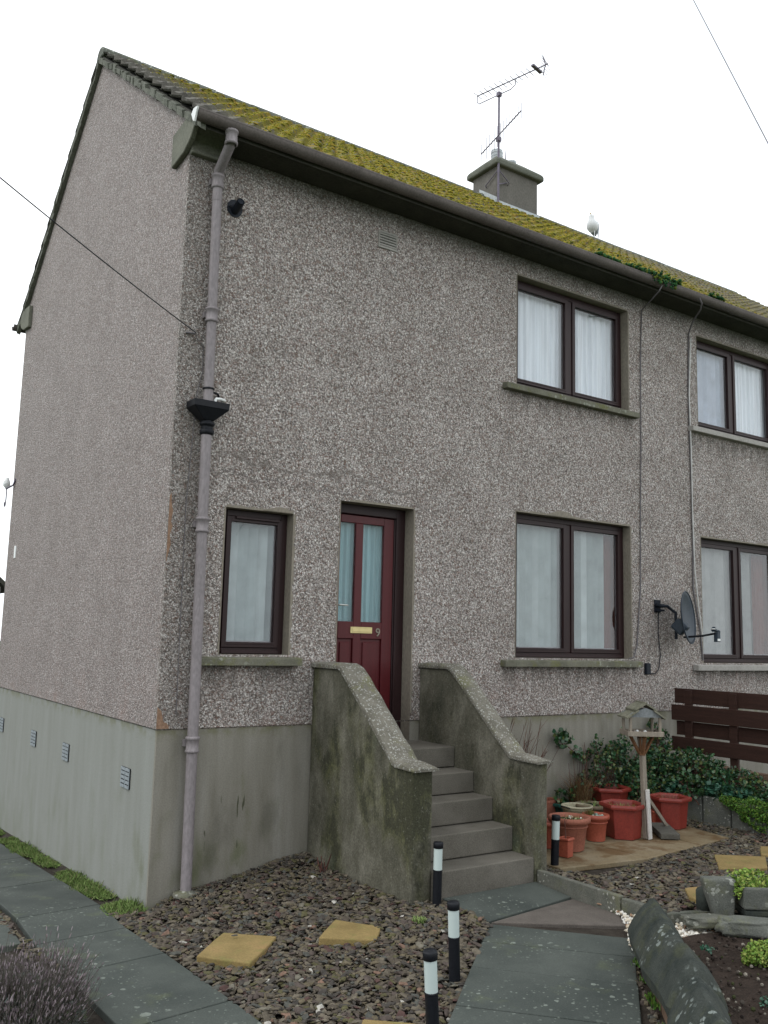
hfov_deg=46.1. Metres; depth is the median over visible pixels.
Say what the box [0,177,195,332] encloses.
phone line
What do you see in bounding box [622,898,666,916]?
concrete edging
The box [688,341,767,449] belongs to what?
window
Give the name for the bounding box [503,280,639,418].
window
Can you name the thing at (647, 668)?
dish cable
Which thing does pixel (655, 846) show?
patio
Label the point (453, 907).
garden light
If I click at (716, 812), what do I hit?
retaining block
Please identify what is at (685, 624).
satellite dish
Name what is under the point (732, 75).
overhead wire
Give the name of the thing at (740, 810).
mat plant
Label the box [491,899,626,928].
path
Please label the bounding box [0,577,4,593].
neighbouring house
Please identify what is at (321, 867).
dead stems
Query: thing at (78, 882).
grass
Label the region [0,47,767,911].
semi detached house
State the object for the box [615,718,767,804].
ivy
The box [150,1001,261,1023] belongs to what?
path
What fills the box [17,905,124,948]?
path
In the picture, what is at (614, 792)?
hexagonal pot
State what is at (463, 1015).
path
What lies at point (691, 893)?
stepping slab
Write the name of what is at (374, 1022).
stepping slab
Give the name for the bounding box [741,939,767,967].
cushion plant
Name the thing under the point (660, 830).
paving block
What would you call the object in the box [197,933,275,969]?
stepping slab
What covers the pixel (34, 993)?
lavender bush
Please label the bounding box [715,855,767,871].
stepping slab
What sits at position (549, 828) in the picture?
round pot
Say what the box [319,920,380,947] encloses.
stepping slab
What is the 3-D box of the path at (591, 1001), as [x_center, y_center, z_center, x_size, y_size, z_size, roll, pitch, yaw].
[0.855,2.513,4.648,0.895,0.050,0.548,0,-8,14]
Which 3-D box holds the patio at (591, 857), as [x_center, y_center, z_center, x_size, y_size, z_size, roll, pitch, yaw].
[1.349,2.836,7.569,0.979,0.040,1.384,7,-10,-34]
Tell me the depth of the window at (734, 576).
11.06 m
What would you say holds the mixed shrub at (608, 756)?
on the soil
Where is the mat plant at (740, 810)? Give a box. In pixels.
[718,794,767,833]
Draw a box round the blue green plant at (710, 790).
[663,780,752,802]
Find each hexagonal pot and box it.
[588,783,631,800]
[599,799,644,839]
[650,792,691,829]
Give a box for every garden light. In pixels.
[423,948,438,1023]
[432,841,442,907]
[447,900,459,989]
[551,814,559,865]
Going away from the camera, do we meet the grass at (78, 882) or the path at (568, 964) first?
the path at (568, 964)
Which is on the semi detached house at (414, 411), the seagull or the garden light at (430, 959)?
the seagull
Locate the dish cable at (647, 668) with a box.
[644,611,660,673]
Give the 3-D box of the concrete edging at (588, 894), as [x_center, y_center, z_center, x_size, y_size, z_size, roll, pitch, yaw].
[1.377,2.728,6.388,0.045,0.205,0.790,7,-10,-34]
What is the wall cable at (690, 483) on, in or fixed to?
attached to the semi detached house at (414, 411)
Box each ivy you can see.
[552,727,626,763]
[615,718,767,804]
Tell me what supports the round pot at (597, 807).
on the patio at (655, 846)
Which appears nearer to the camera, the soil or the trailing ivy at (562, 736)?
the soil
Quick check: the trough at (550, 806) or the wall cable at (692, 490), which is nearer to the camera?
the trough at (550, 806)
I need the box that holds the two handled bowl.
[561,802,592,813]
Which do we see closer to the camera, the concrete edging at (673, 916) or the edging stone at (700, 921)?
the edging stone at (700, 921)
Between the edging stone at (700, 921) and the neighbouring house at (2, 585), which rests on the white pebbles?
the edging stone at (700, 921)
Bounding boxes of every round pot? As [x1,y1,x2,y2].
[547,818,551,848]
[548,812,590,851]
[575,801,603,811]
[582,808,609,841]
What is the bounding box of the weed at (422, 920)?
[412,915,427,923]
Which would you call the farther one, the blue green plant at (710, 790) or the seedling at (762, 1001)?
the blue green plant at (710, 790)
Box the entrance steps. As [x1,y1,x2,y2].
[307,661,552,905]
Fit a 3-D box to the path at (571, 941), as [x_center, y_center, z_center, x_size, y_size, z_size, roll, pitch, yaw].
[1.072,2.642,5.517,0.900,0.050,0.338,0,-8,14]
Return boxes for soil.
[682,932,767,1023]
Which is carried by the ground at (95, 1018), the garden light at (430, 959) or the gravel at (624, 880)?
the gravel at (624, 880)
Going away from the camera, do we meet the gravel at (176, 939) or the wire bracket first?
the gravel at (176, 939)
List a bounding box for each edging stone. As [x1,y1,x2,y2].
[679,913,727,928]
[714,915,767,939]
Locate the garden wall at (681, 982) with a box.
[627,898,731,1023]
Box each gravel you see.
[0,910,63,974]
[108,851,492,1023]
[547,818,767,912]
[633,960,661,1023]
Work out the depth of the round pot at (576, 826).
7.42 m
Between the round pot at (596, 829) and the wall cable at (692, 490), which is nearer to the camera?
the round pot at (596, 829)
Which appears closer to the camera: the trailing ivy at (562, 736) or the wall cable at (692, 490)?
the trailing ivy at (562, 736)
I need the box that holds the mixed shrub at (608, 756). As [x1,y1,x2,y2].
[553,726,637,803]
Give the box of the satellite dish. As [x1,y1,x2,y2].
[654,591,720,643]
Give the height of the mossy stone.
0.193 m
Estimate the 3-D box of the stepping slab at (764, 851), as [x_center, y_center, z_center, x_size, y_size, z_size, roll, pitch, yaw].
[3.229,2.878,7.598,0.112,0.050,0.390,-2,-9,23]
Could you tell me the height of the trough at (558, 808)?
0.170 m
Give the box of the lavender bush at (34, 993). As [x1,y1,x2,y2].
[0,926,111,1023]
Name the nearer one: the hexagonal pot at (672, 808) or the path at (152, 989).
the path at (152, 989)
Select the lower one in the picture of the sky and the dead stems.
the dead stems
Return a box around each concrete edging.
[537,869,623,916]
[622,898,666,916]
[667,910,710,928]
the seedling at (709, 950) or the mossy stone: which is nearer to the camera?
the seedling at (709, 950)
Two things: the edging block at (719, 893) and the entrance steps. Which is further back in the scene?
the entrance steps
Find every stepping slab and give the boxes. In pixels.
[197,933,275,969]
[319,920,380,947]
[362,1019,412,1023]
[685,887,696,902]
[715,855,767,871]
[760,846,767,856]
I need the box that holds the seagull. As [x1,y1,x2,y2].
[586,213,598,238]
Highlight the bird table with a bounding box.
[617,700,668,839]
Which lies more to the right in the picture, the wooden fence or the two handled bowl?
the wooden fence
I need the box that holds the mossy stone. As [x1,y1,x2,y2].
[696,886,709,910]
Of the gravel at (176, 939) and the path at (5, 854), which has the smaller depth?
the gravel at (176, 939)
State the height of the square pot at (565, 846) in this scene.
0.321 m
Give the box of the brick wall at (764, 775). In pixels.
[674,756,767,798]
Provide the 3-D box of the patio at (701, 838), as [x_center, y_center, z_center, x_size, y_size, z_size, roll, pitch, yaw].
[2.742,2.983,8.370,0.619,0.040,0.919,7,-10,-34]
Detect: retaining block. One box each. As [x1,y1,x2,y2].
[681,792,702,821]
[703,795,731,827]
[732,802,767,836]
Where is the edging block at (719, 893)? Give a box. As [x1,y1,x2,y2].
[700,876,735,915]
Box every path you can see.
[0,843,21,859]
[0,857,58,887]
[0,880,98,923]
[0,919,20,952]
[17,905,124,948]
[36,928,163,972]
[69,953,229,1023]
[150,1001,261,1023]
[443,882,570,923]
[448,1006,599,1023]
[456,967,640,1023]
[472,942,636,984]
[482,925,635,957]
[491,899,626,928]
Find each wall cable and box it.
[629,285,661,658]
[687,298,703,660]
[688,338,702,634]
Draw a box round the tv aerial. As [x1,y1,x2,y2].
[474,52,549,201]
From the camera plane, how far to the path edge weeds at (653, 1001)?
4.64 m
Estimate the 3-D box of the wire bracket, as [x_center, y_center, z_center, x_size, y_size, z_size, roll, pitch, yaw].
[-4.802,-0.268,11.593,0.368,0.385,0.087,-5,-10,41]
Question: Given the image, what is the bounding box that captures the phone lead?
[176,332,203,713]
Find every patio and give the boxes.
[547,842,648,871]
[585,830,699,859]
[652,826,728,846]
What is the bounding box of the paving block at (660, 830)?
[652,822,679,839]
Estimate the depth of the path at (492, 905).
6.25 m
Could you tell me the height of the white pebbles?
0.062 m
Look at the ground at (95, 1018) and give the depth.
5.74 m
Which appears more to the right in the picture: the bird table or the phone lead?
the bird table
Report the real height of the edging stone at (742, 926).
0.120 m
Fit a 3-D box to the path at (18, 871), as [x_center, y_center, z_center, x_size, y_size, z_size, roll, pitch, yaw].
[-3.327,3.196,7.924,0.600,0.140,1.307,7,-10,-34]
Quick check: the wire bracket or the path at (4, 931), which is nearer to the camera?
the path at (4, 931)
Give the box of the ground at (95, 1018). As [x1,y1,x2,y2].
[0,824,765,1023]
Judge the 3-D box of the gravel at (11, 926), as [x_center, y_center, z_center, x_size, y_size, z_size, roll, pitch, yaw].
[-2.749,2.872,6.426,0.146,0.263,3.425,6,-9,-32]
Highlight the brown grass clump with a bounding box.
[557,772,606,801]
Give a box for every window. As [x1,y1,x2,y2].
[201,509,302,665]
[500,513,642,666]
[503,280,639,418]
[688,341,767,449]
[693,539,767,670]
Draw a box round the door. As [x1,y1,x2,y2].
[336,514,393,708]
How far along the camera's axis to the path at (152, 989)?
4.79 m
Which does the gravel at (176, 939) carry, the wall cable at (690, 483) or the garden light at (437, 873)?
the garden light at (437, 873)
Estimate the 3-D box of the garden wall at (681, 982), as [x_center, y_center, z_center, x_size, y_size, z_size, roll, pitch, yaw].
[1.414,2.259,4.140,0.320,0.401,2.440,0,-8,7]
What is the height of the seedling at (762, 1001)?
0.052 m
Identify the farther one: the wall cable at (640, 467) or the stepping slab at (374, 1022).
the wall cable at (640, 467)
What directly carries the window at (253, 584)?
in the semi detached house at (414, 411)
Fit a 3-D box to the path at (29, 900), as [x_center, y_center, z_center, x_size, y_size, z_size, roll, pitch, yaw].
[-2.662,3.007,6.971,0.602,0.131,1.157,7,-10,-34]
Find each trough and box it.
[547,797,560,816]
[553,798,591,811]
[724,868,767,917]
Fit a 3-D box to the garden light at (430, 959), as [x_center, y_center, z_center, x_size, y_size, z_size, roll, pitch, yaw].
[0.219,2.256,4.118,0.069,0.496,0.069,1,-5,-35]
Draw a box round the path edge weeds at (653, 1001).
[631,956,664,1023]
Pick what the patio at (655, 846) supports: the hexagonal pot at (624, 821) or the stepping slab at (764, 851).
the hexagonal pot at (624, 821)
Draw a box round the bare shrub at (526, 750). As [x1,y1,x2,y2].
[510,711,558,769]
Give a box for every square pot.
[559,818,574,857]
[651,809,655,821]
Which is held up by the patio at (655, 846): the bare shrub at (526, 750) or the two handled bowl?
the two handled bowl
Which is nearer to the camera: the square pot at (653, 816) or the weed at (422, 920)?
the weed at (422, 920)
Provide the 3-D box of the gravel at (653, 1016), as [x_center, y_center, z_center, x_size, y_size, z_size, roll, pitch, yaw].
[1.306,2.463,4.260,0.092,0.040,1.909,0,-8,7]
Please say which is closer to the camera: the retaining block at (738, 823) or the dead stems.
the dead stems
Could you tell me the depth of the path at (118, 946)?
5.55 m
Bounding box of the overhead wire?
[693,0,767,143]
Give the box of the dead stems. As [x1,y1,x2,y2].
[317,854,331,872]
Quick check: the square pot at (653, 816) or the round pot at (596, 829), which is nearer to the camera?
the round pot at (596, 829)
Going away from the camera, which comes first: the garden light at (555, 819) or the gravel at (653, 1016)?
the gravel at (653, 1016)
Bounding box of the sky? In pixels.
[0,0,767,638]
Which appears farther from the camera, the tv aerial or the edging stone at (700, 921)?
the tv aerial
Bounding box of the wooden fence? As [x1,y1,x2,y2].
[671,688,767,791]
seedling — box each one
[700,944,713,953]
[759,996,767,1006]
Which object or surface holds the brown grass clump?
on the soil
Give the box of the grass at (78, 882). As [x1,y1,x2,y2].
[0,829,148,919]
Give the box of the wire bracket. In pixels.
[3,477,15,506]
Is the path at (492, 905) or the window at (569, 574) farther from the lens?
the window at (569, 574)
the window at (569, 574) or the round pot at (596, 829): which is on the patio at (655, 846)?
the round pot at (596, 829)
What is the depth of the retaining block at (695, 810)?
8.95 m
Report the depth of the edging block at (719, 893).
5.80 m
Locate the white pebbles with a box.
[597,903,716,950]
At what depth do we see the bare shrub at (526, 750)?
8.58 m
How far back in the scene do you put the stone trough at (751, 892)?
5.77 m

